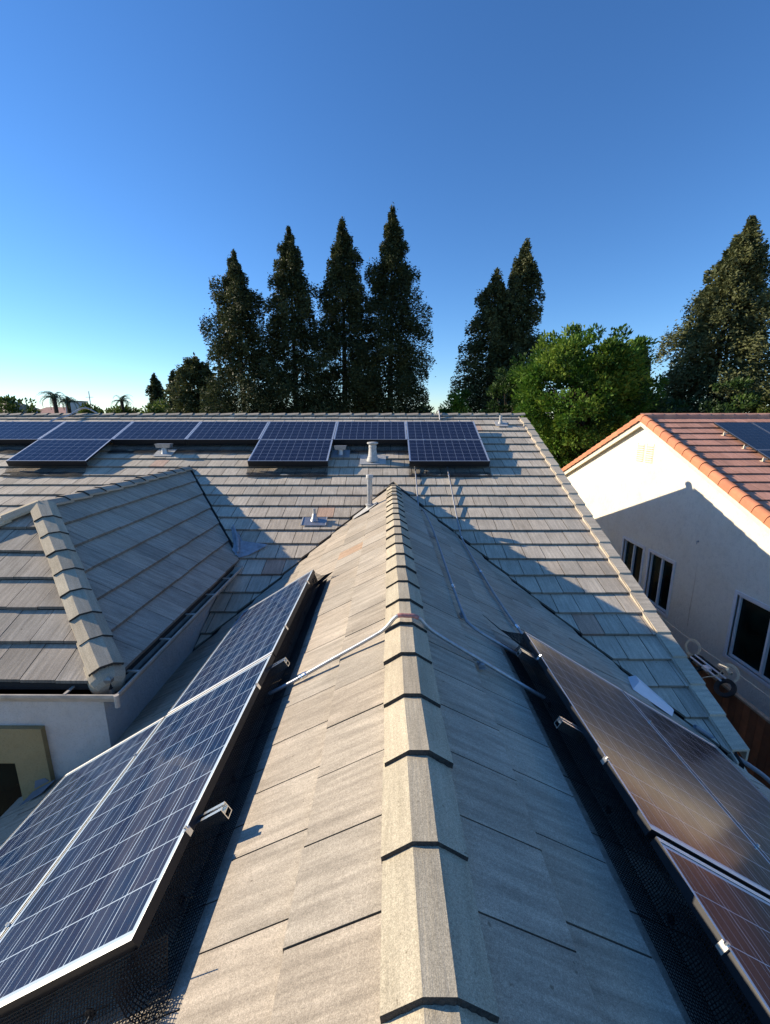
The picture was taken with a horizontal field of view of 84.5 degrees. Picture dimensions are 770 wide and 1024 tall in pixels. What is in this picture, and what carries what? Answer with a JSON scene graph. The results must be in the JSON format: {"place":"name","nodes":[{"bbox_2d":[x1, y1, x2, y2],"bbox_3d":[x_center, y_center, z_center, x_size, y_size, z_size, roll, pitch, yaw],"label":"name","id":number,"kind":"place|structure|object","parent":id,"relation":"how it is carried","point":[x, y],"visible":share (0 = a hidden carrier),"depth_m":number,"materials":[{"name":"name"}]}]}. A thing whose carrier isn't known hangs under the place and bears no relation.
{"place":"outdoors","nodes":[
{"label":"outdoors","id":0,"kind":"place"},
{"bbox_2d":[0,401,38,412],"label":"distant house","id":1,"kind":"structure","parent":0,"point":[21,407],"depth_m":50.66,"materials":[{"name":"beige paint"}]},
{"bbox_2d":[0,0,769,412],"label":"sky","id":2,"kind":"structure","parent":0,"point":[144,143],"materials":[{"name":"blue"}]},
{"bbox_2d":[639,353,652,383],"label":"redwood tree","id":3,"kind":"object","parent":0,"point":[650,366],"visible":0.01,"depth_m":28.13,"materials":[{"name":"green plant"}]},
{"label":"ground","id":4,"kind":"structure","parent":0,"visible":0},
{"bbox_2d":[0,394,42,412],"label":"bush","id":5,"kind":"object","parent":4,"relation":"on","point":[9,405],"visible":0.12,"depth_m":38.55,"materials":[{"name":"green plant"}]},
{"bbox_2d":[35,391,67,412],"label":"palm tree","id":6,"kind":"object","parent":4,"relation":"on","point":[53,397],"visible":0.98,"depth_m":36.76,"materials":[{"name":"green plant"}]},
{"bbox_2d":[36,401,87,413],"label":"distant house","id":7,"kind":"structure","parent":4,"relation":"on","point":[60,409],"depth_m":50.99,"materials":[{"name":"beige paint"}]},
{"bbox_2d":[56,396,79,412],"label":"palm tree","id":8,"kind":"object","parent":4,"relation":"on","point":[69,400],"visible":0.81,"depth_m":37.78,"materials":[{"name":"green plant"}]},
{"bbox_2d":[77,402,103,413],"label":"bush","id":9,"kind":"object","parent":4,"relation":"on","point":[86,404],"visible":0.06,"depth_m":44.21,"materials":[{"name":"green plant"}]},
{"bbox_2d":[96,404,139,412],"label":"bush","id":10,"kind":"object","parent":4,"relation":"on","point":[120,410],"visible":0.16,"depth_m":42.20,"materials":[{"name":"green plant"}]},
{"bbox_2d":[109,395,132,412],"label":"palm tree","id":11,"kind":"object","parent":4,"relation":"on","point":[121,400],"visible":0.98,"depth_m":41.70,"materials":[{"name":"green plant"}]},
{"bbox_2d":[138,398,169,412],"bbox_3d":[-20.607,-6.474,39.754,4.092,8.456,4.362,0,12,0],"label":"bush","id":12,"kind":"object","parent":4,"relation":"on","point":[157,407],"visible":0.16,"depth_m":38.30,"materials":[{"name":"green plant"}]},
{"bbox_2d":[145,373,168,406],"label":"redwood tree","id":13,"kind":"object","parent":4,"relation":"on","point":[154,388],"visible":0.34,"depth_m":43.19,"materials":[{"name":"green plant"}]},
{"bbox_2d":[166,369,176,412],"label":"redwood tree","id":14,"kind":"object","parent":4,"relation":"on","point":[171,376],"visible":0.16,"depth_m":40.16,"materials":[{"name":"green plant"}]},
{"bbox_2d":[162,352,223,413],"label":"redwood tree","id":15,"kind":"object","parent":4,"relation":"on","point":[194,372],"visible":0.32,"depth_m":29.80,"materials":[{"name":"green plant"}]},
{"bbox_2d":[196,249,291,413],"bbox_3d":[-9.697,-8.532,29.047,7.589,17.091,8.131,0,12,0],"label":"redwood tree","id":16,"kind":"object","parent":4,"relation":"on","point":[235,321],"visible":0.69,"depth_m":27.38,"materials":[{"name":"green plant"}]},
{"bbox_2d":[252,225,339,413],"bbox_3d":[-6.222,-9.309,29.136,7.375,18.571,6.994,0,12,0],"label":"redwood tree","id":17,"kind":"object","parent":4,"relation":"on","point":[281,306],"visible":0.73,"depth_m":27.63,"materials":[{"name":"green plant"}]},
{"bbox_2d":[301,216,391,413],"bbox_3d":[-2.632,-9.760,29.460,7.987,19.311,7.617,0,12,0],"label":"redwood tree","id":18,"kind":"object","parent":4,"relation":"on","point":[349,298],"visible":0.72,"depth_m":27.94,"materials":[{"name":"green plant"}]},
{"bbox_2d":[0,413,769,1023],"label":"grey tiled house","id":19,"kind":"structure","parent":4,"relation":"on","point":[414,839],"depth_m":2.62,"materials":[{"name":"tile"}]},
{"bbox_2d":[0,445,28,452],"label":"wire guard","id":20,"kind":"object","parent":19,"relation":"on","point":[7,450],"visible":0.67,"depth_m":9.39,"materials":[{"name":"black metal"}]},
{"bbox_2d":[0,725,54,816],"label":"window","id":21,"kind":"structure","parent":19,"relation":"in","point":[25,757],"depth_m":3.62,"materials":[{"name":"beige paint"}]},
{"bbox_2d":[0,421,64,444],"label":"solar panel","id":22,"kind":"object","parent":19,"relation":"on","point":[21,432],"visible":0.92,"depth_m":9.82,"materials":[{"name":"glass"}]},
{"bbox_2d":[0,467,85,476],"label":"wire guard","id":23,"kind":"object","parent":19,"relation":"on","point":[73,474],"visible":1,"depth_m":8.56,"materials":[{"name":"black metal"}]},
{"bbox_2d":[6,439,111,465],"bbox_3d":[-6.903,-1.280,9.053,1.631,0.137,1.001,0,36,0],"label":"solar panel","id":24,"kind":"object","parent":19,"relation":"on","point":[54,452],"visible":1,"depth_m":8.89,"materials":[{"name":"glass"}]},
{"bbox_2d":[50,407,96,420],"bbox_3d":[-7.977,-2.476,10.815,0.247,0.391,1.127,10,16,38],"label":"electrical conduit","id":25,"kind":"object","parent":19,"relation":"attached to","point":[77,410],"visible":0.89,"depth_m":10.88,"materials":[{"name":"metal"}]},
{"bbox_2d":[39,421,132,439],"bbox_3d":[-6.898,-1.895,9.841,1.631,0.051,0.989,0,36,0],"label":"solar panel","id":26,"kind":"object","parent":19,"relation":"on","point":[88,430],"visible":0.98,"depth_m":9.81,"materials":[{"name":"glass"}]},
{"bbox_2d":[112,421,200,444],"bbox_3d":[-5.255,-1.855,9.852,1.631,0.137,1.001,0,35,0],"label":"solar panel","id":27,"kind":"object","parent":19,"relation":"on","point":[154,432],"visible":0.97,"depth_m":9.68,"materials":[{"name":"glass"}]},
{"bbox_2d":[153,443,176,455],"bbox_3d":[-4.817,-1.360,9.254,0.400,0.261,0.303,0,12,0],"label":"roof vent","id":28,"kind":"object","parent":19,"relation":"on","point":[164,450],"visible":1,"depth_m":9.20,"materials":[{"name":"metal"}]},
{"bbox_2d":[0,572,331,1023],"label":"wire guard","id":29,"kind":"object","parent":19,"relation":"on","point":[315,599],"visible":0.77,"depth_m":1.50,"materials":[{"name":"black metal"}]},
{"bbox_2d":[84,1008,95,1023],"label":"clip","id":30,"kind":"object","parent":29,"relation":"attached to","point":[87,1010],"visible":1,"depth_m":1.33,"materials":[{"name":"metal"}]},
{"bbox_2d":[179,895,194,905],"bbox_3d":[-0.730,1.434,1.572,0.063,0.053,0.034,0,12,0],"label":"clip","id":31,"kind":"object","parent":29,"relation":"attached to","point":[181,904],"visible":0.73,"depth_m":1.57,"materials":[{"name":"metal"}]},
{"bbox_2d":[107,445,255,453],"bbox_3d":[-4.438,-1.384,9.329,3.290,0.170,0.258,0,12,0],"label":"wire guard","id":32,"kind":"object","parent":19,"relation":"on","point":[200,449],"visible":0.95,"depth_m":9.35,"materials":[{"name":"black metal"}]},
{"bbox_2d":[190,801,231,838],"bbox_3d":[-1.503,1.748,1.861,1.733,1.118,0.060,0,12,0],"label":"mounting rail","id":33,"kind":"object","parent":19,"relation":"attached to","point":[214,816],"visible":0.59,"depth_m":1.73,"materials":[{"name":"metal"}]},
{"bbox_2d":[0,716,164,937],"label":"solar panel","id":34,"kind":"object","parent":33,"relation":"on","point":[36,844],"visible":0.81,"depth_m":2.49,"materials":[{"name":"glass"}]},
{"bbox_2d":[186,421,268,444],"bbox_3d":[-3.612,-1.853,9.843,1.631,0.137,1.001,0,35,0],"label":"solar panel","id":35,"kind":"object","parent":19,"relation":"on","point":[227,433],"visible":0.95,"depth_m":9.67,"materials":[{"name":"glass"}]},
{"bbox_2d":[167,570,314,714],"bbox_3d":[-1.163,1.048,3.815,0.949,0.050,1.655,-32,10,7],"label":"solar panel","id":36,"kind":"object","parent":19,"relation":"on","point":[257,632],"visible":0.91,"depth_m":3.56,"materials":[{"name":"glass"}]},
{"bbox_2d":[264,657,289,680],"bbox_3d":[-1.125,1.284,2.872,0.978,0.642,0.060,0,12,0],"label":"mounting rail","id":37,"kind":"object","parent":19,"relation":"attached to","point":[279,666],"visible":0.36,"depth_m":2.80,"materials":[{"name":"metal"}]},
{"bbox_2d":[0,653,274,1018],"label":"solar panel","id":38,"kind":"object","parent":37,"relation":"on","point":[92,903],"visible":1,"depth_m":1.79,"materials":[{"name":"glass"}]},
{"bbox_2d":[245,467,327,476],"bbox_3d":[-1.979,-0.804,8.506,1.646,0.171,0.252,0,12,0],"label":"wire guard","id":39,"kind":"object","parent":19,"relation":"on","point":[307,472],"visible":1,"depth_m":8.51,"materials":[{"name":"black metal"}]},
{"bbox_2d":[247,439,332,466],"bbox_3d":[-1.974,-1.274,9.026,1.631,0.137,1.001,0,36,0],"label":"solar panel","id":40,"kind":"object","parent":19,"relation":"on","point":[291,453],"visible":1,"depth_m":8.86,"materials":[{"name":"glass"}]},
{"bbox_2d":[260,421,336,439],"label":"solar panel","id":41,"kind":"object","parent":19,"relation":"on","point":[300,430],"visible":0.99,"depth_m":9.79,"materials":[{"name":"glass"}]},
{"bbox_2d":[300,508,327,525],"bbox_3d":[-1.205,0.077,7.194,0.430,0.260,0.230,0,12,0],"label":"pipe vent","id":42,"kind":"object","parent":19,"relation":"on","point":[314,520],"visible":1,"depth_m":7.19,"materials":[{"name":"metal"}]},
{"bbox_2d":[331,445,349,456],"bbox_3d":[-0.967,-1.321,9.199,0.400,0.241,0.303,0,12,0],"label":"box vent","id":43,"kind":"object","parent":19,"relation":"on","point":[340,451],"visible":1,"depth_m":9.15,"materials":[{"name":"metal"}]},
{"bbox_2d":[353,474,376,518],"bbox_3d":[-0.339,-0.266,7.144,0.505,0.718,0.339,-11,17,-41],"label":"pipe vent","id":44,"kind":"object","parent":19,"relation":"on","point":[369,504],"visible":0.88,"depth_m":7.15,"materials":[{"name":"metal"}]},
{"bbox_2d":[333,421,406,444],"bbox_3d":[-0.326,-1.849,9.824,1.631,0.137,1.001,0,35,0],"label":"solar panel","id":45,"kind":"object","parent":19,"relation":"on","point":[365,432],"visible":0.98,"depth_m":9.65,"materials":[{"name":"glass"}]},
{"bbox_2d":[360,442,385,464],"bbox_3d":[-0.256,-1.254,8.960,0.550,0.460,0.375,0,12,0],"label":"round vent","id":46,"kind":"object","parent":19,"relation":"on","point":[372,457],"visible":1,"depth_m":8.88,"materials":[{"name":"white metal"}]},
{"bbox_2d":[346,445,407,453],"bbox_3d":[-0.331,-1.379,9.307,1.646,0.170,0.256,0,12,0],"label":"wire guard","id":47,"kind":"object","parent":19,"relation":"on","point":[384,450],"visible":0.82,"depth_m":9.31,"materials":[{"name":"black metal"}]},
{"bbox_2d":[263,613,555,705],"bbox_3d":[0.154,0.929,2.672,1.892,0.645,0.090,0,12,0],"label":"electrical conduit","id":48,"kind":"object","parent":19,"relation":"on","point":[481,663],"visible":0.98,"depth_m":2.66,"materials":[{"name":"metal"}]},
{"bbox_2d":[406,421,480,440],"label":"solar panel","id":49,"kind":"object","parent":19,"relation":"on","point":[441,430],"visible":0.98,"depth_m":9.77,"materials":[{"name":"glass"}]},
{"bbox_2d":[408,439,489,466],"bbox_3d":[1.312,-1.270,9.008,1.631,0.137,1.001,0,36,0],"label":"solar panel","id":50,"kind":"object","parent":19,"relation":"on","point":[448,453],"visible":1,"depth_m":8.85,"materials":[{"name":"glass"}]},
{"bbox_2d":[409,467,490,476],"bbox_3d":[1.307,-0.801,8.490,1.647,0.171,0.258,0,12,0],"label":"wire guard","id":51,"kind":"object","parent":19,"relation":"on","point":[462,471],"visible":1,"depth_m":8.53,"materials":[{"name":"black metal"}]},
{"bbox_2d":[414,467,516,655],"bbox_3d":[0.620,0.095,5.937,0.472,0.837,5.873,-1,13,-4],"label":"electrical conduit","id":52,"kind":"object","parent":19,"relation":"attached to","point":[464,617],"visible":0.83,"depth_m":3.49,"materials":[{"name":"metal"}]},
{"bbox_2d":[447,468,522,633],"bbox_3d":[1.214,0.103,6.096,0.101,0.921,5.575,0,12,0],"label":"electrical conduit","id":53,"kind":"object","parent":19,"relation":"attached to","point":[517,627],"visible":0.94,"depth_m":5.10,"materials":[{"name":"metal"}]},
{"bbox_2d":[494,415,507,425],"bbox_3d":[2.871,-2.251,10.456,0.300,0.265,0.263,0,12,0],"label":"pipe vent","id":54,"kind":"object","parent":19,"relation":"on","point":[500,422],"visible":1,"depth_m":10.45,"materials":[{"name":"white metal"}]},
{"bbox_2d":[516,648,560,699],"bbox_3d":[1.804,1.509,3.049,1.778,1.141,0.060,0,12,0],"label":"mounting rail","id":55,"kind":"object","parent":19,"relation":"attached to","point":[527,657],"visible":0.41,"depth_m":2.93,"materials":[{"name":"metal"}]},
{"bbox_2d":[522,631,769,899],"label":"solar panel","id":56,"kind":"object","parent":55,"relation":"on","point":[666,794],"visible":1,"depth_m":2.21,"materials":[{"name":"glass"}]},
{"bbox_2d":[623,691,769,860],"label":"solar panel","id":57,"kind":"object","parent":55,"relation":"on","point":[740,797],"visible":0.78,"depth_m":2.84,"materials":[{"name":"glass"}]},
{"bbox_2d":[554,716,611,781],"bbox_3d":[1.800,1.659,2.375,1.778,1.141,0.060,0,12,0],"label":"mounting rail","id":58,"kind":"object","parent":19,"relation":"attached to","point":[567,727],"visible":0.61,"depth_m":2.25,"materials":[{"name":"metal"}]},
{"bbox_2d":[482,614,761,1023],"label":"wire guard","id":59,"kind":"object","parent":19,"relation":"on","point":[590,809],"visible":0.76,"depth_m":1.66,"materials":[{"name":"black metal"}]},
{"bbox_2d":[628,675,673,715],"bbox_3d":[2.826,1.943,4.483,0.440,0.308,0.424,5,14,22],"label":"vent cover","id":60,"kind":"object","parent":19,"relation":"on","point":[640,687],"visible":1,"depth_m":4.40,"materials":[{"name":"white metal"}]},
{"bbox_2d":[650,836,769,1023],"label":"solar panel","id":61,"kind":"object","parent":19,"relation":"on","point":[732,916],"visible":1,"depth_m":1.47,"materials":[{"name":"glass"}]},
{"bbox_2d":[693,725,769,783],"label":"gutter","id":62,"kind":"object","parent":19,"relation":"attached to","point":[746,763],"visible":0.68,"depth_m":4.20,"materials":[{"name":"white metal"}]},
{"bbox_2d":[344,202,436,413],"bbox_3d":[0.408,-10.211,29.589,7.858,20.136,7.890,0,12,0],"label":"redwood tree","id":63,"kind":"object","parent":4,"relation":"on","point":[387,340],"visible":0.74,"depth_m":27.82,"materials":[{"name":"green plant"}]},
{"bbox_2d":[419,403,434,413],"bbox_3d":[3.675,-6.204,39.572,3.565,8.008,3.243,0,12,0],"label":"bush","id":64,"kind":"object","parent":4,"relation":"on","point":[429,408],"visible":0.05,"depth_m":38.56,"materials":[{"name":"green plant"}]},
{"bbox_2d":[438,388,471,413],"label":"leafy tree","id":65,"kind":"object","parent":4,"relation":"on","point":[458,404],"visible":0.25,"depth_m":25.42,"materials":[{"name":"green plant"}]},
{"bbox_2d":[447,267,533,413],"bbox_3d":[7.114,-8.212,29.774,7.411,16.153,7.261,0,12,0],"label":"redwood tree","id":66,"kind":"object","parent":4,"relation":"on","point":[482,324],"visible":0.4,"depth_m":27.86,"materials":[{"name":"green plant"}]},
{"bbox_2d":[479,367,520,412],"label":"leafy tree","id":67,"kind":"object","parent":4,"relation":"on","point":[503,388],"visible":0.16,"depth_m":22.74,"materials":[{"name":"green plant"}]},
{"bbox_2d":[472,237,553,412],"bbox_3d":[8.746,-8.778,28.769,5.723,17.694,5.789,6,14,24],"label":"redwood tree","id":68,"kind":"object","parent":4,"relation":"on","point":[524,275],"visible":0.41,"depth_m":27.10,"materials":[{"name":"green plant"}]},
{"bbox_2d":[506,322,659,468],"bbox_3d":[9.196,-3.523,20.516,7.166,11.016,7.402,0,12,0],"label":"leafy tree","id":69,"kind":"object","parent":4,"relation":"on","point":[566,436],"visible":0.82,"depth_m":18.36,"materials":[{"name":"green plant"}]},
{"bbox_2d":[562,351,669,430],"bbox_3d":[11.319,-3.305,22.490,5.521,9.735,5.309,0,12,0],"label":"leafy tree","id":70,"kind":"object","parent":4,"relation":"on","point":[658,387],"visible":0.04,"depth_m":20.44,"materials":[{"name":"green plant"}]},
{"bbox_2d":[611,382,694,430],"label":"leafy tree","id":71,"kind":"object","parent":4,"relation":"on","point":[662,407],"visible":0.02,"depth_m":21.34,"materials":[{"name":"green plant"}]},
{"bbox_2d":[562,413,769,717],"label":"neighbour house","id":72,"kind":"structure","parent":4,"relation":"on","point":[677,505],"depth_m":10.40,"materials":[{"name":"beige paint"}]},
{"bbox_2d":[620,536,645,584],"bbox_3d":[7.502,1.625,12.864,0.115,1.560,1.160,0,12,0],"label":"window","id":73,"kind":"structure","parent":72,"relation":"in","point":[634,552],"depth_m":12.80,"materials":[{"name":"black glass"}]},
{"bbox_2d":[643,548,675,617],"bbox_3d":[7.494,1.913,11.565,0.115,1.560,1.140,0,12,0],"label":"window","id":74,"kind":"structure","parent":72,"relation":"in","point":[661,570],"depth_m":11.58,"materials":[{"name":"black glass"}]},
{"bbox_2d":[723,590,769,688],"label":"window","id":75,"kind":"structure","parent":72,"relation":"in","point":[749,644],"depth_m":8.70,"materials":[{"name":"black glass"}]},
{"bbox_2d":[752,422,769,432],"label":"solar panel","id":76,"kind":"object","parent":72,"relation":"on","point":[765,426],"visible":1,"depth_m":11.32,"materials":[{"name":"glass"}]},
{"bbox_2d":[653,215,769,412],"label":"redwood tree","id":77,"kind":"object","parent":4,"relation":"on","point":[740,269],"visible":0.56,"depth_m":24.83,"materials":[{"name":"green plant"}]},
{"bbox_2d":[658,375,764,412],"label":"leafy tree","id":78,"kind":"object","parent":4,"relation":"on","point":[753,398],"visible":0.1,"depth_m":22.02,"materials":[{"name":"green plant"}]},
{"bbox_2d":[683,650,769,788],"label":"board fence","id":79,"kind":"object","parent":4,"relation":"on","point":[749,722],"visible":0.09,"depth_m":7.00,"materials":[{"name":"brown wood"}]},
{"bbox_2d":[685,639,739,697],"bbox_3d":[5.937,3.075,7.939,0.409,0.971,1.339,0,12,0],"label":"wheeled frame","id":80,"kind":"object","parent":79,"relation":"on","point":[706,665],"visible":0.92,"depth_m":7.58,"materials":[{"name":"grey metal"}]},
{"bbox_2d":[660,616,769,697],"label":"wire line","id":81,"kind":"object","parent":80,"relation":"attached to","point":[717,659],"visible":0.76,"depth_m":7.81,"materials":[{"name":"beige plastic"}]},
{"bbox_2d":[731,389,769,412],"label":"bush","id":82,"kind":"object","parent":4,"relation":"on","point":[755,410],"visible":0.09,"depth_m":23.33,"materials":[{"name":"green plant"}]},
{"bbox_3d":[8.870,-1.611,10.438,0.140,0.100,0.120,0,12,0],"label":"roof hook","id":83,"kind":"object","parent":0,"visible":0},
{"bbox_2d":[714,422,769,451],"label":"solar panel","id":84,"kind":"object","parent":83,"relation":"on","point":[753,436],"visible":1,"depth_m":10.92,"materials":[{"name":"glass"}]},
{"bbox_3d":[8.867,-1.235,9.907,0.140,0.100,0.120,0,12,0],"label":"roof hook","id":85,"kind":"object","parent":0,"visible":0},
{"bbox_2d":[757,451,769,459],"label":"solar panel","id":86,"kind":"object","parent":85,"relation":"attached to","point":[765,454],"visible":1,"depth_m":10.01,"materials":[{"name":"glass"}]}
]}

